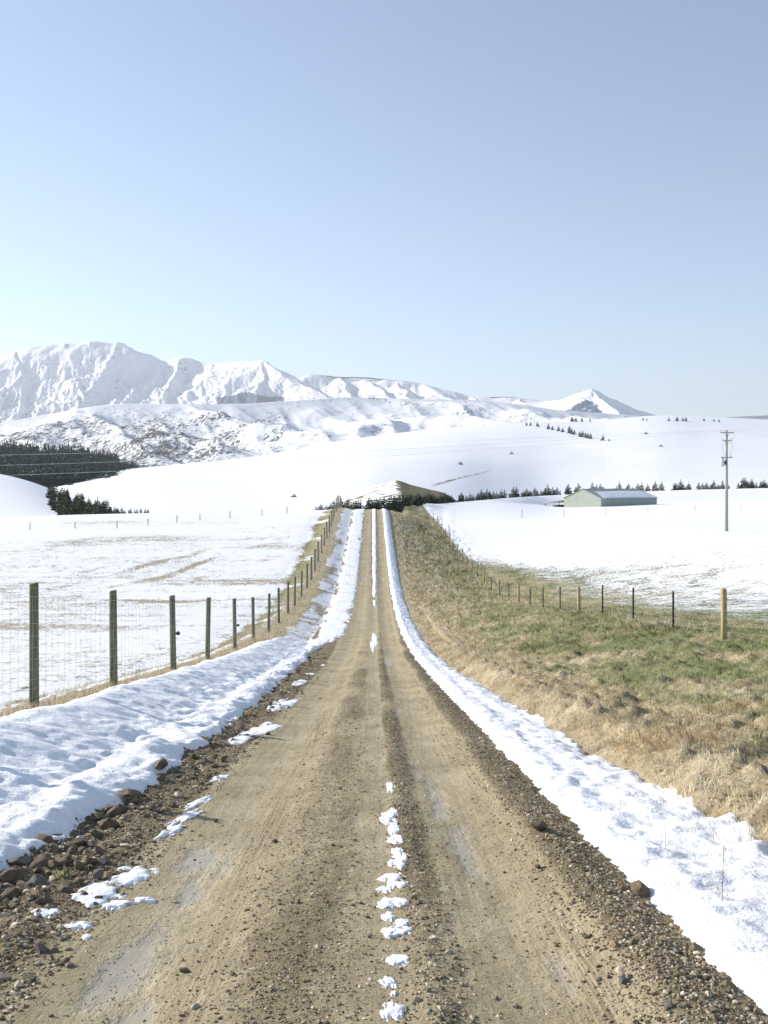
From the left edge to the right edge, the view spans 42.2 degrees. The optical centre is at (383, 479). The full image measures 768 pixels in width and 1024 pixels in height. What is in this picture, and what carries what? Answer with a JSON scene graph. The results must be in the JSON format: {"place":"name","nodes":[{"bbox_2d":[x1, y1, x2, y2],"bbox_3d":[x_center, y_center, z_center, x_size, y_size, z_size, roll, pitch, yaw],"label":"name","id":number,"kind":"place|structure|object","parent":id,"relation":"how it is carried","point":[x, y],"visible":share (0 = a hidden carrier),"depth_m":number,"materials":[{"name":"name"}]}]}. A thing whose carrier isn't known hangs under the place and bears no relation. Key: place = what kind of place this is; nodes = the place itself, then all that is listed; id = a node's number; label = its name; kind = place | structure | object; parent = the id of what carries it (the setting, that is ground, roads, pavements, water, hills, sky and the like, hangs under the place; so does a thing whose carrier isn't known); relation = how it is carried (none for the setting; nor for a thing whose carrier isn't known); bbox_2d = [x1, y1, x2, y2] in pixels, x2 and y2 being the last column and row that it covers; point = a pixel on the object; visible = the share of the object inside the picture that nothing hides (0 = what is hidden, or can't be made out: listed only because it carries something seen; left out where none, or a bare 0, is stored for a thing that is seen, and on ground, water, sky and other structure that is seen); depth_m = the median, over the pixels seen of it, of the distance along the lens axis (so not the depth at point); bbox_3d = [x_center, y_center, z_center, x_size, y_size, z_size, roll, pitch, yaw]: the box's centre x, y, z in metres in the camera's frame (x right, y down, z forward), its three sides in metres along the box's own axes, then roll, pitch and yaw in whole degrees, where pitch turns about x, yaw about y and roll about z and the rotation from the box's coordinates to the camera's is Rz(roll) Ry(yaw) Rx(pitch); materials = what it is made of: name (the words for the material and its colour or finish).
{"place":"outdoors","nodes":[
{"label":"outdoors","id":0,"kind":"place"},
{"bbox_2d":[0,474,72,517],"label":"knoll","id":1,"kind":"structure","parent":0,"point":[19,497],"depth_m":261.41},
{"bbox_2d":[0,507,352,716],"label":"grass verge","id":2,"kind":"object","parent":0,"point":[305,627],"depth_m":64.21,"materials":[{"name":"snow"}]},
{"bbox_2d":[0,495,342,712],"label":"deer fence","id":3,"kind":"object","parent":2,"relation":"on","point":[34,610],"visible":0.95,"depth_m":20.26,"materials":[{"name":"wood"}]},
{"bbox_2d":[344,498,353,509],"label":"pine tree","id":4,"kind":"object","parent":2,"relation":"on","point":[348,506],"visible":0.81,"depth_m":162.84,"materials":[{"name":"green plant"}]},
{"bbox_2d":[0,509,364,870],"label":"snow bank","id":5,"kind":"structure","parent":0,"point":[57,775],"depth_m":12.38,"materials":[{"name":"snow"}]},
{"bbox_2d":[0,341,540,422],"bbox_3d":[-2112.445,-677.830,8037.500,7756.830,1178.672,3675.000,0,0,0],"label":"mountains","id":6,"kind":"structure","parent":0,"point":[35,381],"depth_m":8270.69,"materials":[{"name":"snow"}]},
{"bbox_2d":[323,375,408,381],"bbox_3d":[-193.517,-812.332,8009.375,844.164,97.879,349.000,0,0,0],"label":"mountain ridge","id":7,"kind":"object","parent":6,"relation":"on","point":[359,378],"visible":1,"depth_m":8009.72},
{"bbox_2d":[0,397,641,467],"bbox_3d":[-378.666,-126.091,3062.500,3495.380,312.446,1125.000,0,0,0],"label":"scrub hills","id":8,"kind":"structure","parent":0,"point":[164,434],"depth_m":3142.86,"materials":[{"name":"snow"}]},
{"bbox_2d":[0,509,767,1023],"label":"road","id":9,"kind":"structure","parent":0,"point":[350,651],"depth_m":5.91,"materials":[{"name":"gravel"}]},
{"bbox_2d":[1,887,21,900],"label":"rock","id":10,"kind":"object","parent":9,"relation":"on","point":[11,892],"visible":0.79,"depth_m":5.75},
{"bbox_2d":[0,868,31,882],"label":"rock","id":11,"kind":"object","parent":9,"relation":"on","point":[11,875],"visible":0.91,"depth_m":6.16,"materials":[{"name":"stone"}]},
{"bbox_2d":[6,856,31,865],"bbox_3d":[-2.397,2.497,6.534,0.138,0.063,0.142,0,0,18],"label":"rock","id":12,"kind":"object","parent":9,"relation":"on","point":[22,860],"visible":0.99,"depth_m":6.50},
{"bbox_2d":[24,873,47,888],"bbox_3d":[-2.059,2.403,5.922,0.121,0.063,0.160,30,5,17],"label":"rock","id":13,"kind":"object","parent":9,"relation":"on","point":[35,879],"visible":0.69,"depth_m":5.92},
{"bbox_2d":[33,867,42,872],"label":"rock","id":14,"kind":"object","parent":9,"relation":"on","point":[37,869],"visible":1,"depth_m":6.37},
{"bbox_2d":[29,853,50,868],"bbox_3d":[-2.257,2.503,6.529,0.158,0.069,0.121,0,0,-36],"label":"rock","id":15,"kind":"object","parent":9,"relation":"on","point":[41,860],"visible":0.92,"depth_m":6.50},
{"bbox_2d":[34,940,49,952],"bbox_3d":[-1.663,2.270,4.840,0.102,0.040,0.077,25,-2,19],"label":"rock","id":16,"kind":"object","parent":9,"relation":"on","point":[39,946],"visible":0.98,"depth_m":4.82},
{"bbox_2d":[36,833,53,843],"bbox_3d":[-2.412,2.544,7.039,0.111,0.063,0.141,19,-1,13],"label":"rock","id":17,"kind":"object","parent":9,"relation":"on","point":[46,838],"visible":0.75,"depth_m":7.04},
{"bbox_2d":[31,908,59,918],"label":"snow lump","id":18,"kind":"object","parent":9,"relation":"on","point":[44,912],"visible":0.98,"depth_m":5.37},
{"bbox_2d":[40,895,51,902],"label":"rock","id":19,"kind":"object","parent":9,"relation":"on","point":[46,898],"visible":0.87,"depth_m":5.59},
{"bbox_2d":[46,860,60,869],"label":"rock","id":20,"kind":"object","parent":9,"relation":"on","point":[51,864],"visible":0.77,"depth_m":6.49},
{"bbox_2d":[55,957,70,966],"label":"rock","id":21,"kind":"object","parent":9,"relation":"on","point":[63,961],"visible":1,"depth_m":4.63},
{"bbox_2d":[60,874,68,881],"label":"rock","id":22,"kind":"object","parent":9,"relation":"on","point":[63,877],"visible":0.56,"depth_m":6.18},
{"bbox_2d":[52,866,77,879],"bbox_3d":[-2.004,2.479,6.228,0.182,0.116,0.159,0,0,0],"label":"weed","id":23,"kind":"object","parent":9,"relation":"on","point":[58,874],"visible":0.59,"depth_m":6.25,"materials":[{"name":"green plant"}]},
{"bbox_2d":[57,879,74,892],"bbox_3d":[-1.866,2.389,5.836,0.098,0.053,0.108,22,29,16],"label":"rock","id":24,"kind":"object","parent":9,"relation":"on","point":[65,885],"visible":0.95,"depth_m":5.83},
{"bbox_2d":[60,854,71,866],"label":"rock","id":25,"kind":"object","parent":9,"relation":"on","point":[65,861],"visible":0.98,"depth_m":6.52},
{"bbox_2d":[63,843,78,851],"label":"rock","id":26,"kind":"object","parent":9,"relation":"on","point":[68,846],"visible":0.54,"depth_m":6.90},
{"bbox_2d":[67,846,75,854],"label":"rock","id":27,"kind":"object","parent":9,"relation":"on","point":[71,850],"visible":0.84,"depth_m":6.73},
{"bbox_2d":[64,838,83,846],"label":"rock","id":28,"kind":"object","parent":9,"relation":"on","point":[78,842],"visible":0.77,"depth_m":7.06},
{"bbox_2d":[63,921,93,929],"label":"snow lump","id":29,"kind":"object","parent":9,"relation":"on","point":[78,924],"visible":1,"depth_m":5.21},
{"bbox_2d":[73,860,84,869],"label":"rock","id":30,"kind":"object","parent":9,"relation":"on","point":[78,865],"visible":1,"depth_m":6.39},
{"bbox_2d":[74,876,86,882],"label":"rock","id":31,"kind":"object","parent":9,"relation":"on","point":[79,879],"visible":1,"depth_m":5.99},
{"bbox_2d":[81,824,89,831],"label":"rock","id":32,"kind":"object","parent":9,"relation":"on","point":[86,827],"visible":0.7,"depth_m":7.72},
{"bbox_2d":[82,934,92,940],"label":"snow lump","id":33,"kind":"object","parent":9,"relation":"on","point":[86,936],"visible":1,"depth_m":5.03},
{"bbox_2d":[85,815,96,821],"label":"rock","id":34,"kind":"object","parent":9,"relation":"on","point":[88,818],"visible":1,"depth_m":8.00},
{"bbox_2d":[86,858,98,864],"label":"rock","id":35,"kind":"object","parent":9,"relation":"on","point":[93,861],"visible":1,"depth_m":6.48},
{"bbox_2d":[89,829,103,836],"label":"rock","id":36,"kind":"object","parent":9,"relation":"on","point":[94,832],"visible":1,"depth_m":7.26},
{"bbox_2d":[92,869,103,878],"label":"rock","id":37,"kind":"object","parent":9,"relation":"on","point":[97,873],"visible":0.95,"depth_m":6.14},
{"bbox_2d":[91,813,105,819],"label":"rock","id":38,"kind":"object","parent":9,"relation":"on","point":[99,816],"visible":0.78,"depth_m":8.05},
{"bbox_2d":[71,880,126,908],"bbox_3d":[-1.675,2.429,5.832,0.428,0.127,0.702,0,0,0],"label":"snow lump","id":39,"kind":"object","parent":9,"relation":"on","point":[101,888],"visible":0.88,"depth_m":5.77,"materials":[{"name":"snow"}]},
{"bbox_2d":[95,847,106,853],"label":"rock","id":40,"kind":"object","parent":9,"relation":"on","point":[99,850],"visible":1,"depth_m":6.76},
{"bbox_2d":[97,855,109,864],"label":"rock","id":41,"kind":"object","parent":9,"relation":"on","point":[104,859],"visible":0.98,"depth_m":6.52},
{"bbox_2d":[101,805,113,812],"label":"rock","id":42,"kind":"object","parent":9,"relation":"on","point":[106,808],"visible":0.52,"depth_m":8.34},
{"bbox_2d":[99,818,119,830],"bbox_3d":[-2.166,2.702,7.827,0.116,0.090,0.192,28,2,36],"label":"rock","id":43,"kind":"object","parent":9,"relation":"on","point":[106,824],"visible":0.85,"depth_m":7.79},
{"bbox_2d":[106,804,120,816],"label":"rock","id":44,"kind":"object","parent":9,"relation":"on","point":[114,811],"visible":0.91,"depth_m":8.24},
{"bbox_2d":[101,900,137,910],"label":"snow lump","id":45,"kind":"object","parent":9,"relation":"on","point":[114,905],"visible":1,"depth_m":5.58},
{"bbox_2d":[115,866,132,870],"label":"snow lump","id":46,"kind":"object","parent":9,"relation":"on","point":[125,868],"visible":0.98,"depth_m":6.40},
{"bbox_2d":[121,805,131,813],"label":"rock","id":47,"kind":"object","parent":9,"relation":"on","point":[125,809],"visible":0.72,"depth_m":8.41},
{"bbox_2d":[119,789,140,797],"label":"rock","id":48,"kind":"object","parent":9,"relation":"on","point":[125,793],"visible":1,"depth_m":8.79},
{"bbox_2d":[107,866,159,887],"bbox_3d":[-1.555,2.493,6.237,0.314,0.116,0.657,0,0,23],"label":"snow lump","id":49,"kind":"object","parent":9,"relation":"on","point":[135,875],"visible":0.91,"depth_m":6.17,"materials":[{"name":"snow"}]},
{"bbox_2d":[131,896,157,902],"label":"snow lump","id":50,"kind":"object","parent":9,"relation":"on","point":[144,899],"visible":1,"depth_m":5.71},
{"bbox_2d":[154,757,167,769],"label":"rock","id":51,"kind":"object","parent":9,"relation":"on","point":[161,763],"visible":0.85,"depth_m":10.41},
{"bbox_2d":[157,774,165,781],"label":"rock","id":52,"kind":"object","parent":9,"relation":"on","point":[160,778],"visible":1,"depth_m":9.76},
{"bbox_2d":[154,824,186,839],"bbox_3d":[-1.614,2.666,7.547,0.164,0.099,0.660,0,0,7],"label":"snow lump","id":53,"kind":"object","parent":9,"relation":"on","point":[172,830],"visible":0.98,"depth_m":7.50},
{"bbox_2d":[165,808,200,825],"bbox_3d":[-1.616,2.744,8.059,0.158,0.138,0.878,0,0,9],"label":"snow lump","id":54,"kind":"object","parent":9,"relation":"on","point":[187,816],"visible":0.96,"depth_m":8.00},
{"bbox_2d":[179,967,190,972],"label":"rock","id":55,"kind":"object","parent":9,"relation":"on","point":[184,969],"visible":1,"depth_m":4.58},
{"bbox_2d":[184,796,212,809],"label":"snow lump","id":56,"kind":"object","parent":9,"relation":"on","point":[195,803],"visible":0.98,"depth_m":8.71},
{"bbox_2d":[210,775,230,781],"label":"snow lump","id":57,"kind":"object","parent":9,"relation":"on","point":[214,779],"visible":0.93,"depth_m":10.04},
{"bbox_2d":[241,722,282,734],"bbox_3d":[-1.782,3.650,14.430,0.492,0.338,2.408,0,0,7],"label":"snow lump","id":58,"kind":"object","parent":9,"relation":"on","point":[265,728],"visible":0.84,"depth_m":14.46,"materials":[{"name":"snow"}]},
{"bbox_2d":[267,698,299,710],"bbox_3d":[-1.863,4.232,18.668,0.503,0.458,3.285,0,0,4],"label":"snow lump","id":59,"kind":"object","parent":9,"relation":"on","point":[290,703],"visible":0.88,"depth_m":18.50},
{"bbox_2d":[370,633,377,651],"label":"snow lump","id":60,"kind":"object","parent":9,"relation":"on","point":[373,643],"visible":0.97,"depth_m":45.08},
{"bbox_2d":[372,509,376,605],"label":"snow ridge","id":61,"kind":"structure","parent":9,"relation":"on","point":[374,554],"depth_m":101.09,"materials":[{"name":"snow"}]},
{"bbox_2d":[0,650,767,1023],"bbox_3d":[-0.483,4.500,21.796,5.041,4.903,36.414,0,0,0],"label":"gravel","id":62,"kind":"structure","parent":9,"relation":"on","point":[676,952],"depth_m":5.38,"materials":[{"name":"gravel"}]},
{"bbox_2d":[375,885,392,893],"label":"snow lump","id":63,"kind":"object","parent":9,"relation":"on","point":[385,889],"visible":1,"depth_m":5.86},
{"bbox_2d":[379,807,397,824],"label":"snow lump","id":64,"kind":"object","parent":9,"relation":"on","point":[387,817],"visible":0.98,"depth_m":8.01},
{"bbox_2d":[378,976,398,988],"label":"snow lump","id":65,"kind":"object","parent":9,"relation":"on","point":[386,982],"visible":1,"depth_m":4.36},
{"bbox_2d":[381,911,396,922],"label":"snow lump","id":66,"kind":"object","parent":9,"relation":"on","point":[389,916],"visible":1,"depth_m":5.31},
{"bbox_2d":[386,782,394,792],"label":"snow lump","id":67,"kind":"object","parent":9,"relation":"on","point":[389,787],"visible":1,"depth_m":9.46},
{"bbox_2d":[377,872,405,881],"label":"snow lump","id":68,"kind":"object","parent":9,"relation":"on","point":[391,877],"visible":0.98,"depth_m":6.12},
{"bbox_2d":[376,897,408,908],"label":"snow lump","id":69,"kind":"object","parent":9,"relation":"on","point":[390,903],"visible":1,"depth_m":5.56,"materials":[{"name":"snow"}]},
{"bbox_2d":[380,999,406,1021],"bbox_3d":[0.039,2.166,4.062,0.120,0.043,0.253,0,0,0],"label":"snow lump","id":70,"kind":"object","parent":9,"relation":"on","point":[393,1010],"visible":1,"depth_m":4.03,"materials":[{"name":"snow"}]},
{"bbox_2d":[388,822,399,835],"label":"snow lump","id":71,"kind":"object","parent":9,"relation":"on","point":[393,828],"visible":0.99,"depth_m":7.53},
{"bbox_2d":[386,835,403,843],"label":"snow lump","id":72,"kind":"object","parent":9,"relation":"on","point":[395,839],"visible":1,"depth_m":7.13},
{"bbox_2d":[381,925,412,938],"bbox_3d":[0.058,2.305,5.068,0.192,0.054,0.218,0,0,0],"label":"snow lump","id":73,"kind":"object","parent":9,"relation":"on","point":[392,932],"visible":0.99,"depth_m":5.04,"materials":[{"name":"snow"}]},
{"bbox_2d":[385,954,409,966],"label":"snow lump","id":74,"kind":"object","parent":9,"relation":"on","point":[397,959],"visible":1,"depth_m":4.63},
{"bbox_2d":[391,847,403,855],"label":"snow lump","id":75,"kind":"object","parent":9,"relation":"on","point":[396,850],"visible":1,"depth_m":6.79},
{"bbox_2d":[387,880,409,888],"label":"snow lump","id":76,"kind":"object","parent":9,"relation":"on","point":[395,884],"visible":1,"depth_m":5.95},
{"bbox_2d":[388,852,409,869],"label":"snow lump","id":77,"kind":"object","parent":9,"relation":"on","point":[399,859],"visible":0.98,"depth_m":6.52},
{"bbox_2d":[393,918,410,925],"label":"snow lump","id":78,"kind":"object","parent":9,"relation":"on","point":[403,922],"visible":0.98,"depth_m":5.21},
{"bbox_2d":[531,820,547,829],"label":"rock","id":79,"kind":"object","parent":9,"relation":"on","point":[539,824],"visible":0.98,"depth_m":7.30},
{"bbox_2d":[619,975,628,986],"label":"rock","id":80,"kind":"object","parent":9,"relation":"on","point":[623,979],"visible":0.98,"depth_m":4.32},
{"bbox_2d":[630,880,649,897],"bbox_3d":[1.488,2.375,5.783,0.107,0.086,0.134,-20,29,-9],"label":"rock","id":81,"kind":"object","parent":9,"relation":"on","point":[639,888],"visible":0.87,"depth_m":5.75,"materials":[{"name":"stone"}]},
{"bbox_2d":[662,999,672,1007],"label":"rock","id":82,"kind":"object","parent":9,"relation":"on","point":[668,1002],"visible":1,"depth_m":4.01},
{"bbox_2d":[0,488,767,694],"bbox_3d":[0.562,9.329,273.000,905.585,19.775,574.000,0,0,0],"label":"ground","id":83,"kind":"structure","parent":0,"point":[681,547],"depth_m":96.11,"materials":[{"name":"snow"}]},
{"bbox_2d":[365,496,373,508],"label":"pine tree","id":84,"kind":"object","parent":83,"relation":"on","point":[369,506],"visible":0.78,"depth_m":165.74,"materials":[{"name":"green plant"}]},
{"bbox_2d":[371,498,381,509],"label":"pine tree","id":85,"kind":"object","parent":83,"relation":"on","point":[376,505],"visible":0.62,"depth_m":167.29,"materials":[{"name":"green plant"}]},
{"bbox_2d":[384,501,392,510],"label":"pine tree","id":86,"kind":"object","parent":83,"relation":"on","point":[390,508],"visible":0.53,"depth_m":173.72,"materials":[{"name":"green plant"}]},
{"bbox_2d":[387,496,402,512],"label":"pine tree","id":87,"kind":"object","parent":83,"relation":"on","point":[397,504],"visible":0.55,"depth_m":180.87,"materials":[{"name":"green plant"}]},
{"bbox_2d":[395,496,404,511],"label":"pine tree","id":88,"kind":"object","parent":83,"relation":"on","point":[400,504],"visible":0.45,"depth_m":184.56,"materials":[{"name":"green plant"}]},
{"bbox_2d":[402,494,410,505],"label":"pine tree","id":89,"kind":"object","parent":83,"relation":"on","point":[407,503],"visible":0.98,"depth_m":194.52,"materials":[{"name":"green plant"}]},
{"bbox_2d":[410,495,419,505],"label":"pine tree","id":90,"kind":"object","parent":83,"relation":"on","point":[415,504],"visible":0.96,"depth_m":199.91,"materials":[{"name":"green plant"}]},
{"bbox_2d":[415,492,422,504],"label":"pine tree","id":91,"kind":"object","parent":83,"relation":"on","point":[419,499],"visible":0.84,"depth_m":205.04,"materials":[{"name":"green plant"}]},
{"bbox_2d":[424,493,431,503],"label":"pine tree","id":92,"kind":"object","parent":83,"relation":"on","point":[426,498],"visible":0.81,"depth_m":223.55,"materials":[{"name":"green plant"}]},
{"bbox_2d":[431,496,439,503],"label":"pine tree","id":93,"kind":"object","parent":83,"relation":"on","point":[434,501],"visible":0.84,"depth_m":228.89,"materials":[{"name":"green plant"}]},
{"bbox_2d":[513,486,519,497],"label":"pine tree","id":94,"kind":"object","parent":83,"relation":"on","point":[515,492],"visible":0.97,"depth_m":367.29,"materials":[{"name":"green plant"}]},
{"bbox_2d":[542,484,553,495],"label":"pine tree","id":95,"kind":"object","parent":83,"relation":"on","point":[545,493],"visible":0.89,"depth_m":417.88,"materials":[{"name":"green plant"}]},
{"bbox_2d":[564,484,571,494],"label":"pine tree","id":96,"kind":"object","parent":83,"relation":"on","point":[567,491],"visible":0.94,"depth_m":421.90,"materials":[{"name":"green plant"}]},
{"bbox_2d":[382,508,767,1014],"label":"snow strip","id":97,"kind":"object","parent":83,"relation":"on","point":[729,934],"visible":0.92,"depth_m":7.38,"materials":[{"name":"snow"}]},
{"bbox_2d":[545,488,657,506],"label":"farm shed","id":98,"kind":"structure","parent":83,"relation":"on","point":[605,497],"depth_m":338.59,"materials":[{"name":"metal"}]},
{"bbox_2d":[659,481,664,490],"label":"pine tree","id":99,"kind":"object","parent":83,"relation":"on","point":[661,487],"visible":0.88,"depth_m":457.46,"materials":[{"name":"green plant"}]},
{"bbox_2d":[720,430,734,530],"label":"power pole","id":100,"kind":"object","parent":83,"relation":"on","point":[726,457],"visible":0.98,"depth_m":118.85,"materials":[{"name":"wood"}]},
{"bbox_2d":[0,429,764,475],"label":"power line","id":101,"kind":"object","parent":100,"relation":"attached to","point":[411,454],"visible":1,"depth_m":139.81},
{"bbox_2d":[26,429,749,454],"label":"power line","id":102,"kind":"object","parent":100,"relation":"attached to","point":[418,442],"visible":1,"depth_m":137.84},
{"bbox_2d":[29,429,754,464],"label":"power line","id":103,"kind":"object","parent":100,"relation":"attached to","point":[411,448],"visible":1,"depth_m":138.66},
{"bbox_2d":[0,0,767,417],"label":"sky","id":104,"kind":"structure","parent":0,"point":[542,200],"materials":[{"name":"blue"}]},
{"bbox_2d":[323,481,455,509],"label":"mound","id":105,"kind":"object","parent":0,"point":[392,488],"visible":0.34,"depth_m":266.34,"materials":[{"name":"snow"}]},
{"bbox_2d":[51,698,764,943],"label":"grass stalks","id":106,"kind":"object","parent":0,"point":[723,852],"depth_m":6.72,"materials":[{"name":"plant"}]},
{"bbox_2d":[55,415,767,513],"bbox_3d":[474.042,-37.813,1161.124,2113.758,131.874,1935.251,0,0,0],"label":"hill","id":107,"kind":"structure","parent":0,"point":[276,483],"depth_m":678.48,"materials":[{"name":"snow"}]},
{"bbox_2d":[388,510,767,843],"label":"grass bank","id":108,"kind":"structure","parent":0,"point":[574,734],"depth_m":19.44,"materials":[{"name":"plant"}]},
{"bbox_2d":[433,514,766,639],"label":"paddock fence","id":109,"kind":"object","parent":108,"relation":"on","point":[723,611],"visible":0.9,"depth_m":35.98,"materials":[{"name":"wood"}]},
{"bbox_2d":[519,389,658,415],"bbox_3d":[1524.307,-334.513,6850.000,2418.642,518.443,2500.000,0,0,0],"label":"lone peak","id":110,"kind":"structure","parent":0,"point":[593,400],"depth_m":6443.48,"materials":[{"name":"snow"}]},
{"bbox_2d":[726,415,767,418],"bbox_3d":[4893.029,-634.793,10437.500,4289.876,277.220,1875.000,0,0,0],"label":"blue hill","id":111,"kind":"structure","parent":0,"point":[757,417],"depth_m":10841.34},
{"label":"forest slope","id":112,"kind":"structure","parent":0,"visible":0},
{"bbox_2d":[0,439,145,487],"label":"pine forest","id":113,"kind":"object","parent":112,"relation":"on","point":[47,467],"visible":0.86,"depth_m":705.82,"materials":[{"name":"plant"}]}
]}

